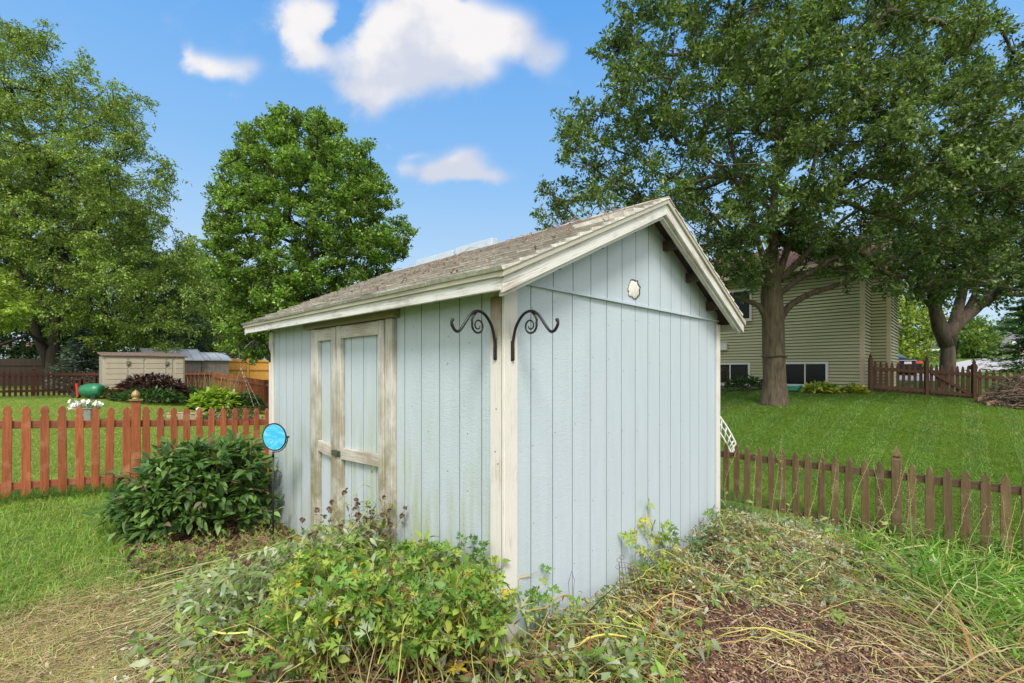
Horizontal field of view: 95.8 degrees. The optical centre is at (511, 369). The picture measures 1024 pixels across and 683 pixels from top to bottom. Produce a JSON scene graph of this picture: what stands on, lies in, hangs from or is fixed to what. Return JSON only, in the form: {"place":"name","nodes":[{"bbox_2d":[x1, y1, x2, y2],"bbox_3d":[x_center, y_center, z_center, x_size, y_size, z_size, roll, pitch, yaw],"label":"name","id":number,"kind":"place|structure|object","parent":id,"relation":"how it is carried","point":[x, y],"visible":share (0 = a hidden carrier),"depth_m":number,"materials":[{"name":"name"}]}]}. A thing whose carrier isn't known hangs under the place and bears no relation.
{"place":"outdoors","nodes":[
{"label":"outdoors","id":0,"kind":"place"},
{"bbox_2d":[187,369,262,402],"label":"feather grass","id":1,"kind":"object","parent":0,"point":[212,384],"depth_m":17.13,"materials":[{"name":"brown plant"}]},
{"bbox_2d":[0,354,1023,682],"bbox_3d":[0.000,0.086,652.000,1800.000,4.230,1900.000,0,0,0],"label":"ground","id":2,"kind":"structure","parent":0,"point":[892,422],"depth_m":8.65,"materials":[{"name":"plant"}]},
{"bbox_2d":[0,268,40,335],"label":"young tree","id":3,"kind":"object","parent":2,"relation":"on","point":[14,305],"visible":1,"depth_m":13.58,"materials":[{"name":"green plant"}]},
{"bbox_2d":[0,366,98,396],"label":"picket fence","id":4,"kind":"object","parent":2,"relation":"on","point":[34,390],"visible":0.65,"depth_m":17.85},
{"bbox_2d":[0,358,98,385],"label":"privacy fence","id":5,"kind":"object","parent":2,"relation":"on","point":[18,365],"visible":0.24,"depth_m":26.71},
{"bbox_2d":[2,341,99,358],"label":"house","id":6,"kind":"structure","parent":2,"relation":"on","point":[7,356],"depth_m":42.40,"materials":[{"name":"white plastic"}]},
{"bbox_2d":[30,327,100,393],"bbox_3d":[-19.910,-0.307,21.609,3.220,3.292,3.102,0,0,-30],"label":"blue spruce","id":7,"kind":"object","parent":2,"relation":"on","point":[83,362],"visible":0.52,"depth_m":21.21,"materials":[{"name":"green plant"}]},
{"bbox_2d":[0,477,135,503],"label":"grass","id":8,"kind":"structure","parent":2,"relation":"on","point":[102,488],"depth_m":5.35,"materials":[{"name":"green plant"}]},
{"bbox_2d":[64,399,108,419],"bbox_3d":[-10.403,0.997,11.278,1.157,0.603,0.591,0,0,13],"label":"flower planter","id":9,"kind":"object","parent":2,"relation":"on","point":[87,411],"visible":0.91,"depth_m":11.18,"materials":[{"name":"white plant"}]},
{"bbox_2d":[71,383,105,399],"bbox_3d":[-13.786,0.708,14.984,1.000,0.520,0.480,0,0,0],"label":"garden reel","id":10,"kind":"object","parent":2,"relation":"on","point":[90,390],"visible":0.93,"depth_m":14.83,"materials":[{"name":"green plastic"}]},
{"bbox_2d":[0,144,214,352],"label":"dark tree","id":11,"kind":"object","parent":2,"relation":"on","point":[14,335],"visible":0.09,"depth_m":28.11,"materials":[{"name":"green plant"}]},
{"bbox_2d":[98,385,118,398],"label":"dark shrub","id":12,"kind":"object","parent":2,"relation":"on","point":[109,393],"visible":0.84,"depth_m":14.99,"materials":[{"name":"green plant"}]},
{"bbox_2d":[0,16,222,388],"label":"birch tree","id":13,"kind":"object","parent":2,"relation":"on","point":[117,203],"visible":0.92,"depth_m":21.23,"materials":[{"name":"green plant"}]},
{"bbox_2d":[0,475,238,682],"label":"grass","id":14,"kind":"structure","parent":2,"relation":"on","point":[24,575],"depth_m":3.29,"materials":[{"name":"green plant"}]},
{"bbox_2d":[0,394,263,490],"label":"grass","id":15,"kind":"structure","parent":2,"relation":"on","point":[54,456],"depth_m":9.20,"materials":[{"name":"green plant"}]},
{"bbox_2d":[0,390,268,500],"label":"picket fence","id":16,"kind":"object","parent":2,"relation":"on","point":[79,423],"visible":0.69,"depth_m":5.65,"materials":[{"name":"red wood"}]},
{"bbox_2d":[97,352,187,388],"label":"storage shed","id":17,"kind":"structure","parent":2,"relation":"on","point":[115,368],"depth_m":16.70,"materials":[{"name":"beige plastic"}]},
{"bbox_2d":[106,358,127,387],"bbox_3d":[-13.895,0.261,16.262,0.021,1.318,0.598,0,0,44],"label":"door","id":18,"kind":"structure","parent":17,"relation":"in","point":[113,371],"depth_m":16.23,"materials":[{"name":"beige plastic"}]},
{"bbox_2d":[130,358,143,388],"bbox_3d":[-13.512,0.261,16.656,0.021,1.318,0.399,0,0,44],"label":"door","id":19,"kind":"structure","parent":17,"relation":"in","point":[134,368],"depth_m":16.64,"materials":[{"name":"beige plastic"}]},
{"bbox_2d":[146,359,165,386],"bbox_3d":[-13.127,0.261,17.051,0.021,1.318,0.595,0,0,44],"label":"door","id":20,"kind":"structure","parent":17,"relation":"in","point":[157,365],"depth_m":17.05,"materials":[{"name":"beige plastic"}]},
{"bbox_2d":[108,386,186,403],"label":"dark shrub","id":21,"kind":"object","parent":2,"relation":"on","point":[165,395],"visible":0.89,"depth_m":14.92,"materials":[{"name":"green plant"}]},
{"bbox_2d":[113,371,189,398],"bbox_3d":[-12.340,0.539,15.812,2.625,0.966,1.578,0,0,0],"label":"purple bush","id":22,"kind":"object","parent":2,"relation":"on","point":[167,381],"visible":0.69,"depth_m":15.63,"materials":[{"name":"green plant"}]},
{"bbox_2d":[0,283,312,359],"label":"trees","id":23,"kind":"object","parent":2,"relation":"on","point":[14,348],"visible":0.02,"depth_m":34.97,"materials":[{"name":"green plant"}]},
{"bbox_2d":[139,347,204,372],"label":"metal shed","id":24,"kind":"structure","parent":2,"relation":"on","point":[194,359],"depth_m":21.90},
{"bbox_2d":[150,282,226,353],"bbox_3d":[-18.241,-1.922,25.603,4.487,6.024,4.657,0,0,-15],"label":"blue spruce","id":25,"kind":"object","parent":2,"relation":"on","point":[176,293],"visible":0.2,"depth_m":25.49,"materials":[{"name":"green plant"}]},
{"bbox_2d":[177,385,205,400],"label":"dark shrub","id":26,"kind":"object","parent":2,"relation":"on","point":[192,390],"visible":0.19,"depth_m":16.60,"materials":[{"name":"green plant"}]},
{"bbox_2d":[185,372,212,388],"bbox_3d":[-15.129,0.601,20.966,0.068,0.997,2.900,0,0,44],"label":"picket fence","id":27,"kind":"object","parent":2,"relation":"on","point":[192,375],"visible":0.3,"depth_m":21.49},
{"bbox_2d":[165,228,237,358],"bbox_3d":[-19.713,-3.991,29.860,4.431,10.340,9.714,0,0,-36],"label":"lime tree","id":28,"kind":"object","parent":2,"relation":"on","point":[210,313],"visible":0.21,"depth_m":28.57,"materials":[{"name":"green plant"}]},
{"bbox_2d":[183,382,243,410],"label":"hosta","id":29,"kind":"object","parent":2,"relation":"on","point":[205,401],"visible":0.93,"depth_m":14.69,"materials":[{"name":"green plant"}]},
{"bbox_2d":[166,412,263,419],"bbox_3d":[-8.069,1.362,12.553,2.416,0.423,0.316,0,0,-9],"label":"stone edging","id":30,"kind":"object","parent":2,"relation":"on","point":[179,415],"visible":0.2,"depth_m":12.39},
{"bbox_2d":[200,352,231,388],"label":"metal shed","id":31,"kind":"structure","parent":2,"relation":"on","point":[218,363],"depth_m":22.72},
{"bbox_2d":[195,408,254,419],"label":"dark perennial","id":32,"kind":"object","parent":2,"relation":"on","point":[218,413],"visible":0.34,"depth_m":12.34,"materials":[{"name":"green plant"}]},
{"bbox_2d":[212,373,268,409],"bbox_3d":[-10.778,0.946,18.586,9.612,1.594,0.118,0,0,44],"label":"board fence","id":33,"kind":"object","parent":2,"relation":"on","point":[262,386],"visible":0.43,"depth_m":18.14,"materials":[{"name":"red wood"}]},
{"bbox_2d":[224,390,267,412],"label":"dark perennial","id":34,"kind":"object","parent":2,"relation":"on","point":[246,395],"visible":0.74,"depth_m":15.10,"materials":[{"name":"green plant"}]},
{"bbox_2d":[229,359,268,379],"bbox_3d":[-14.304,0.110,27.316,4.402,1.501,0.141,0,0,-31],"label":"cedar fence","id":35,"kind":"object","parent":2,"relation":"on","point":[259,369],"visible":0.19,"depth_m":26.80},
{"bbox_2d":[198,100,419,364],"bbox_3d":[-7.141,-3.907,16.211,6.375,11.433,8.496,0,0,-34],"label":"maple tree","id":36,"kind":"object","parent":2,"relation":"on","point":[346,201],"visible":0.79,"depth_m":14.47,"materials":[{"name":"green plant"}]},
{"bbox_2d":[241,196,745,667],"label":"garden shed","id":37,"kind":"structure","parent":2,"relation":"on","point":[582,434],"depth_m":3.32,"materials":[{"name":"blue"}]},
{"bbox_2d":[238,339,270,361],"bbox_3d":[-2.777,-0.205,4.991,0.020,0.245,0.325,0,0,44],"label":"plant hook","id":38,"kind":"object","parent":37,"relation":"attached to","point":[254,341],"visible":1,"depth_m":5.01,"materials":[{"name":"black metal"}]},
{"bbox_2d":[225,355,260,420],"bbox_3d":[-2.833,0.143,4.883,0.334,0.796,0.334,0,0,0],"label":"hanging basket","id":39,"kind":"object","parent":38,"relation":"hanging from","point":[245,417],"visible":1,"depth_m":4.88,"materials":[{"name":"metal"}]},
{"bbox_2d":[314,327,335,541],"bbox_3d":[-1.649,0.629,4.114,0.440,1.982,0.047,0,0,44],"label":"door","id":40,"kind":"structure","parent":37,"relation":"in","point":[324,340],"depth_m":4.17,"materials":[{"name":"blue"}]},
{"bbox_2d":[336,320,384,560],"bbox_3d":[-1.201,0.626,3.678,0.774,1.987,0.047,0,0,44],"label":"door","id":41,"kind":"structure","parent":37,"relation":"in","point":[360,348],"depth_m":3.70,"materials":[{"name":"blue"}]},
{"bbox_2d":[286,198,648,312],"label":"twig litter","id":42,"kind":"object","parent":37,"relation":"on","point":[528,236],"visible":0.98,"depth_m":3.57,"materials":[{"name":"brown plant"}]},
{"bbox_2d":[450,310,496,359],"bbox_3d":[-0.201,-0.188,2.483,0.020,0.272,0.325,0,0,44],"label":"plant hook","id":43,"kind":"object","parent":37,"relation":"attached to","point":[472,314],"visible":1,"depth_m":2.50,"materials":[{"name":"black metal"}]},
{"bbox_2d":[511,309,558,360],"bbox_3d":[0.119,-0.186,2.479,0.340,0.276,0.019,0,0,44],"label":"plant hook","id":44,"kind":"object","parent":37,"relation":"attached to","point":[534,312],"visible":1,"depth_m":2.50,"materials":[{"name":"black metal"}]},
{"bbox_2d":[100,500,983,681],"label":"weed","id":45,"kind":"object","parent":2,"relation":"on","point":[140,554],"depth_m":3.66,"materials":[{"name":"plant"}]},
{"bbox_2d":[720,367,729,390],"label":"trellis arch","id":46,"kind":"structure","parent":2,"relation":"on","point":[727,377],"depth_m":16.49,"materials":[{"name":"wood"}]},
{"bbox_2d":[720,416,735,451],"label":"garden arch","id":47,"kind":"structure","parent":2,"relation":"on","point":[732,449],"depth_m":7.34,"materials":[{"name":"white plastic"}]},
{"bbox_2d":[722,372,762,389],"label":"dark shrub","id":48,"kind":"object","parent":2,"relation":"on","point":[740,382],"visible":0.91,"depth_m":16.07,"materials":[{"name":"green plant"}]},
{"bbox_2d":[529,0,1023,405],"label":"oak tree","id":49,"kind":"object","parent":2,"relation":"on","point":[767,71],"visible":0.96,"depth_m":10.33,"materials":[{"name":"green plant"}]},
{"bbox_2d":[787,385,802,390],"bbox_3d":[8.805,0.575,14.482,0.514,0.184,0.505,0,0,0],"label":"garden hose","id":50,"kind":"object","parent":2,"relation":"on","point":[797,388],"visible":0.72,"depth_m":14.29,"materials":[{"name":"plastic"}]},
{"bbox_2d":[710,223,903,389],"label":"house","id":51,"kind":"structure","parent":2,"relation":"on","point":[837,336],"depth_m":16.25,"materials":[{"name":"plastic"}]},
{"bbox_2d":[720,362,749,385],"bbox_3d":[8.583,0.185,18.201,1.530,0.910,0.090,0,0,44],"label":"window","id":52,"kind":"structure","parent":51,"relation":"in","point":[735,369],"depth_m":18.11,"materials":[{"name":"glass"}]},
{"bbox_2d":[729,289,752,320],"bbox_3d":[8.655,-2.470,18.132,1.430,1.240,0.090,0,0,44],"label":"window","id":53,"kind":"structure","parent":51,"relation":"in","point":[745,308],"depth_m":17.80,"materials":[{"name":"glass"}]},
{"bbox_2d":[786,362,827,386],"bbox_3d":[10.407,0.185,16.426,1.440,0.910,0.090,0,0,44],"label":"window","id":54,"kind":"structure","parent":51,"relation":"in","point":[797,373],"depth_m":16.40,"materials":[{"name":"glass"}]},
{"bbox_2d":[800,380,840,392],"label":"yellow hosta","id":55,"kind":"object","parent":2,"relation":"on","point":[817,386],"visible":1,"depth_m":13.90,"materials":[{"name":"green plant"}]},
{"bbox_2d":[839,382,869,392],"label":"yellow hosta","id":56,"kind":"object","parent":2,"relation":"on","point":[857,388],"visible":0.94,"depth_m":14.06,"materials":[{"name":"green plant"}]},
{"bbox_2d":[725,505,1016,569],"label":"weedy grass","id":57,"kind":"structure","parent":2,"relation":"on","point":[849,538],"depth_m":5.19,"materials":[{"name":"green plant"}]},
{"bbox_2d":[720,442,1023,561],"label":"picket fence","id":58,"kind":"object","parent":2,"relation":"on","point":[986,488],"visible":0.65,"depth_m":5.46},
{"bbox_2d":[720,391,1023,563],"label":"grass","id":59,"kind":"structure","parent":2,"relation":"on","point":[954,406],"depth_m":8.88,"materials":[{"name":"green plant"}]},
{"bbox_2d":[868,353,928,394],"bbox_3d":[12.386,0.151,14.835,1.664,1.377,0.132,0,0,14],"label":"picket fence","id":60,"kind":"object","parent":2,"relation":"on","point":[898,370],"visible":0.94,"depth_m":14.84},
{"bbox_2d":[898,293,948,368],"bbox_3d":[31.159,-3.073,36.038,10.420,7.079,4.736,0,0,-39],"label":"lime tree","id":61,"kind":"object","parent":2,"relation":"on","point":[909,348],"visible":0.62,"depth_m":33.64,"materials":[{"name":"green plant"}]},
{"bbox_2d":[866,131,1023,387],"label":"forked maple","id":62,"kind":"object","parent":2,"relation":"on","point":[961,317],"visible":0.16,"depth_m":19.19,"materials":[{"name":"green plant"}]},
{"bbox_2d":[898,306,1023,342],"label":"trees","id":63,"kind":"object","parent":2,"relation":"on","point":[1005,325],"visible":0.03,"depth_m":90.67,"materials":[{"name":"green plant"}]},
{"bbox_2d":[934,314,1012,358],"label":"round tree","id":64,"kind":"object","parent":2,"relation":"on","point":[974,335],"visible":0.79,"depth_m":49.06,"materials":[{"name":"green plant"}]},
{"bbox_2d":[929,332,1023,354],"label":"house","id":65,"kind":"structure","parent":2,"relation":"on","point":[1003,342],"depth_m":78.42,"materials":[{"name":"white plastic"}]},
{"bbox_2d":[970,372,1023,407],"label":"brush pile","id":66,"kind":"object","parent":2,"relation":"on","point":[996,395],"visible":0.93,"depth_m":12.76,"materials":[{"name":"brown plant"}]},
{"bbox_2d":[970,297,1023,374],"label":"spruce tree","id":67,"kind":"object","parent":2,"relation":"on","point":[1015,356],"visible":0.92,"depth_m":26.30,"materials":[{"name":"green plant"}]},
{"bbox_2d":[971,359,1023,399],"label":"picket fence","id":68,"kind":"object","parent":2,"relation":"on","point":[980,376],"visible":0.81,"depth_m":14.30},
{"bbox_2d":[929,364,971,397],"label":"garden gate","id":69,"kind":"structure","parent":68,"relation":"attached to","point":[952,373],"depth_m":14.50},
{"bbox_2d":[0,0,1023,359],"label":"sky","id":70,"kind":"structure","parent":0,"point":[456,98],"materials":[{"name":"blue"}]},
{"bbox_2d":[131,482,1023,682],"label":"garden soil","id":71,"kind":"structure","parent":0,"point":[592,678],"depth_m":3.15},
{"bbox_2d":[127,531,205,576],"bbox_3d":[-2.978,1.626,3.926,1.564,0.128,0.445,0,0,39],"label":"bed edging","id":72,"kind":"object","parent":71,"relation":"on","point":[133,551],"visible":0.24,"depth_m":3.67,"materials":[{"name":"black plastic"}]},
{"bbox_2d":[80,429,286,546],"bbox_3d":[-3.192,1.161,4.782,1.922,1.074,1.514,0,0,0],"label":"peony bush","id":73,"kind":"object","parent":71,"relation":"on","point":[167,491],"visible":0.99,"depth_m":4.42,"materials":[{"name":"green plant"}]},
{"bbox_2d":[5,518,381,682],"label":"wilted leaves","id":74,"kind":"object","parent":71,"relation":"on","point":[132,633],"visible":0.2,"depth_m":2.79,"materials":[{"name":"green plant"}]},
{"bbox_2d":[0,521,392,682],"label":"dry grass","id":75,"kind":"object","parent":71,"relation":"on","point":[152,633],"visible":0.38,"depth_m":2.79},
{"bbox_2d":[131,466,408,678],"bbox_3d":[-1.770,1.170,2.975,2.116,0.965,1.311,0,0,0],"label":"bee balm","id":76,"kind":"object","parent":71,"relation":"on","point":[262,570],"visible":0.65,"depth_m":2.88,"materials":[{"name":"green plant"}]},
{"bbox_2d":[262,423,289,546],"bbox_3d":[-2.172,1.121,4.245,0.281,1.260,0.022,0,0,12],"label":"garden disc","id":77,"kind":"object","parent":71,"relation":"on","point":[275,437],"visible":0.99,"depth_m":4.24,"materials":[{"name":"glass"}]},
{"bbox_2d":[85,514,723,682],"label":"leafy plants","id":78,"kind":"object","parent":71,"relation":"on","point":[394,600],"visible":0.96,"depth_m":2.28,"materials":[{"name":"green plant"}]},
{"bbox_2d":[451,532,489,576],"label":"tall seedling","id":79,"kind":"object","parent":71,"relation":"on","point":[485,544],"visible":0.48,"depth_m":2.66,"materials":[{"name":"green plant"}]},
{"bbox_2d":[506,576,560,658],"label":"young shoots","id":80,"kind":"object","parent":71,"relation":"on","point":[537,594],"visible":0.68,"depth_m":2.59,"materials":[{"name":"green plant"}]},
{"bbox_2d":[530,594,571,617],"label":"bent stalk","id":81,"kind":"object","parent":71,"relation":"on","point":[555,599],"visible":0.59,"depth_m":2.70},
{"bbox_2d":[130,539,1023,682],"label":"bark chips","id":82,"kind":"object","parent":71,"relation":"on","point":[839,666],"visible":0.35,"depth_m":2.86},
{"bbox_2d":[618,498,684,589],"bbox_3d":[1.177,1.426,3.597,0.841,0.852,0.408,0,0,-43],"label":"celandine","id":83,"kind":"object","parent":71,"relation":"on","point":[665,538],"visible":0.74,"depth_m":3.52,"materials":[{"name":"green plant"}]},
{"bbox_2d":[685,522,723,559],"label":"dark seedling","id":84,"kind":"object","parent":71,"relation":"on","point":[694,544],"visible":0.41,"depth_m":4.04,"materials":[{"name":"green plant"}]},
{"bbox_2d":[720,490,784,525],"bbox_3d":[2.428,1.530,5.226,1.289,0.383,1.376,0,0,0],"label":"sedge tuft","id":85,"kind":"object","parent":71,"relation":"on","point":[734,506],"visible":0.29,"depth_m":5.21,"materials":[{"name":"green plant"}]},
{"bbox_2d":[747,448,757,513],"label":"seed stalk","id":86,"kind":"object","parent":71,"relation":"on","point":[751,502],"visible":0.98,"depth_m":4.96,"materials":[{"name":"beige plant"}]},
{"bbox_2d":[487,513,1023,682],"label":"cut stems","id":87,"kind":"object","parent":71,"relation":"on","point":[728,639],"visible":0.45,"depth_m":2.94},
{"bbox_2d":[637,599,661,667],"bbox_3d":[0.759,1.516,2.590,0.017,0.309,0.412,0,0,40],"label":"rusty stake","id":88,"kind":"object","parent":87,"relation":"on","point":[652,625],"visible":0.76,"depth_m":2.64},
{"bbox_2d":[515,511,1022,682],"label":"wilted leaves","id":89,"kind":"object","parent":71,"relation":"on","point":[771,589],"visible":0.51,"depth_m":3.37,"materials":[{"name":"green plant"}]},
{"bbox_2d":[586,555,647,613],"bbox_3d":[0.666,1.385,2.873,0.053,0.412,0.695,0,0,44],"label":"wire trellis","id":90,"kind":"object","parent":89,"relation":"on","point":[646,598],"visible":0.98,"depth_m":2.96,"materials":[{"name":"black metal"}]},
{"bbox_2d":[771,442,781,521],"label":"seed stalk","id":91,"kind":"object","parent":71,"relation":"on","point":[775,486],"visible":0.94,"depth_m":4.87,"materials":[{"name":"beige plant"}]},
{"bbox_2d":[774,436,783,518],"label":"seed stalk","id":92,"kind":"object","parent":71,"relation":"on","point":[781,490],"visible":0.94,"depth_m":5.07,"materials":[{"name":"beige plant"}]},
{"bbox_2d":[802,450,822,529],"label":"seed stalk","id":93,"kind":"object","parent":71,"relation":"on","point":[809,518],"visible":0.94,"depth_m":4.78,"materials":[{"name":"beige plant"}]},
{"bbox_2d":[820,470,836,534],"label":"seed stalk","id":94,"kind":"object","parent":71,"relation":"on","point":[826,529],"visible":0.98,"depth_m":4.66,"materials":[{"name":"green plant"}]},
{"bbox_2d":[846,454,873,552],"bbox_3d":[3.410,1.350,4.574,0.283,1.040,0.093,0,0,30],"label":"seed stalk","id":95,"kind":"object","parent":71,"relation":"on","point":[854,499],"visible":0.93,"depth_m":4.57,"materials":[{"name":"beige plant"}]},
{"bbox_2d":[863,491,885,549],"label":"seed stalk","id":96,"kind":"object","parent":71,"relation":"on","point":[871,533],"visible":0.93,"depth_m":4.56,"materials":[{"name":"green plant"}]},
{"bbox_2d":[873,463,898,565],"bbox_3d":[3.612,1.418,4.475,0.318,1.055,0.068,0,0,-20],"label":"seed stalk","id":97,"kind":"object","parent":71,"relation":"on","point":[890,531],"visible":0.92,"depth_m":4.47,"materials":[{"name":"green plant"}]},
{"bbox_2d":[875,460,907,558],"bbox_3d":[3.656,1.380,4.460,0.258,1.056,0.112,0,0,39],"label":"seed stalk","id":98,"kind":"object","parent":71,"relation":"on","point":[881,533],"visible":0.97,"depth_m":4.47,"materials":[{"name":"green plant"}]},
{"bbox_2d":[766,546,1023,682],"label":"flattened leaves","id":99,"kind":"object","parent":71,"relation":"on","point":[997,647],"visible":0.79,"depth_m":2.96,"materials":[{"name":"green plant"}]},
{"bbox_2d":[893,477,915,569],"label":"seed stalk","id":100,"kind":"object","parent":71,"relation":"on","point":[907,522],"visible":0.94,"depth_m":4.39,"materials":[{"name":"green plant"}]},
{"bbox_2d":[906,468,914,568],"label":"seed stalk","id":101,"kind":"object","parent":71,"relation":"on","point":[911,522],"visible":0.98,"depth_m":4.38,"materials":[{"name":"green plant"}]},
{"bbox_2d":[798,505,1023,662],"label":"daylily clump","id":102,"kind":"object","parent":71,"relation":"on","point":[989,572],"visible":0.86,"depth_m":3.93,"materials":[{"name":"green plant"}]},
{"bbox_2d":[940,490,973,564],"bbox_3d":[4.128,1.546,4.271,0.298,0.872,0.080,0,0,0],"label":"seed stalk","id":103,"kind":"object","parent":71,"relation":"on","point":[959,528],"visible":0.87,"depth_m":4.28,"materials":[{"name":"green plant"}]},
{"bbox_2d":[958,506,988,567],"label":"seed stalk","id":104,"kind":"object","parent":71,"relation":"on","point":[970,539],"visible":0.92,"depth_m":4.20,"materials":[{"name":"green plant"}]},
{"bbox_2d":[977,509,995,574],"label":"seed stalk","id":105,"kind":"object","parent":71,"relation":"on","point":[978,555],"visible":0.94,"depth_m":4.27,"materials":[{"name":"green plant"}]},
{"bbox_2d":[996,496,1016,577],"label":"seed stalk","id":106,"kind":"object","parent":71,"relation":"on","point":[1000,562],"visible":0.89,"depth_m":4.18,"materials":[{"name":"green plant"}]},
{"bbox_2d":[994,496,1019,587],"bbox_3d":[4.363,1.533,4.100,0.202,0.833,0.110,0,0,-12],"label":"seed stalk","id":107,"kind":"object","parent":71,"relation":"on","point":[1003,561],"visible":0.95,"depth_m":4.09,"materials":[{"name":"green plant"}]},
{"bbox_2d":[1001,510,1023,589],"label":"seed stalk","id":108,"kind":"object","parent":71,"relation":"on","point":[1009,564],"visible":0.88,"depth_m":3.98,"materials":[{"name":"green plant"}]},
{"bbox_2d":[900,357,1023,380],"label":"road","id":109,"kind":"structure","parent":0,"point":[964,364],"depth_m":38.18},
{"bbox_2d":[898,353,922,374],"bbox_3d":[23.322,-0.309,29.335,1.820,1.437,4.794,0,0,6],"label":"parked car","id":110,"kind":"object","parent":109,"relation":"on","point":[902,359],"visible":0.21,"depth_m":27.01,"materials":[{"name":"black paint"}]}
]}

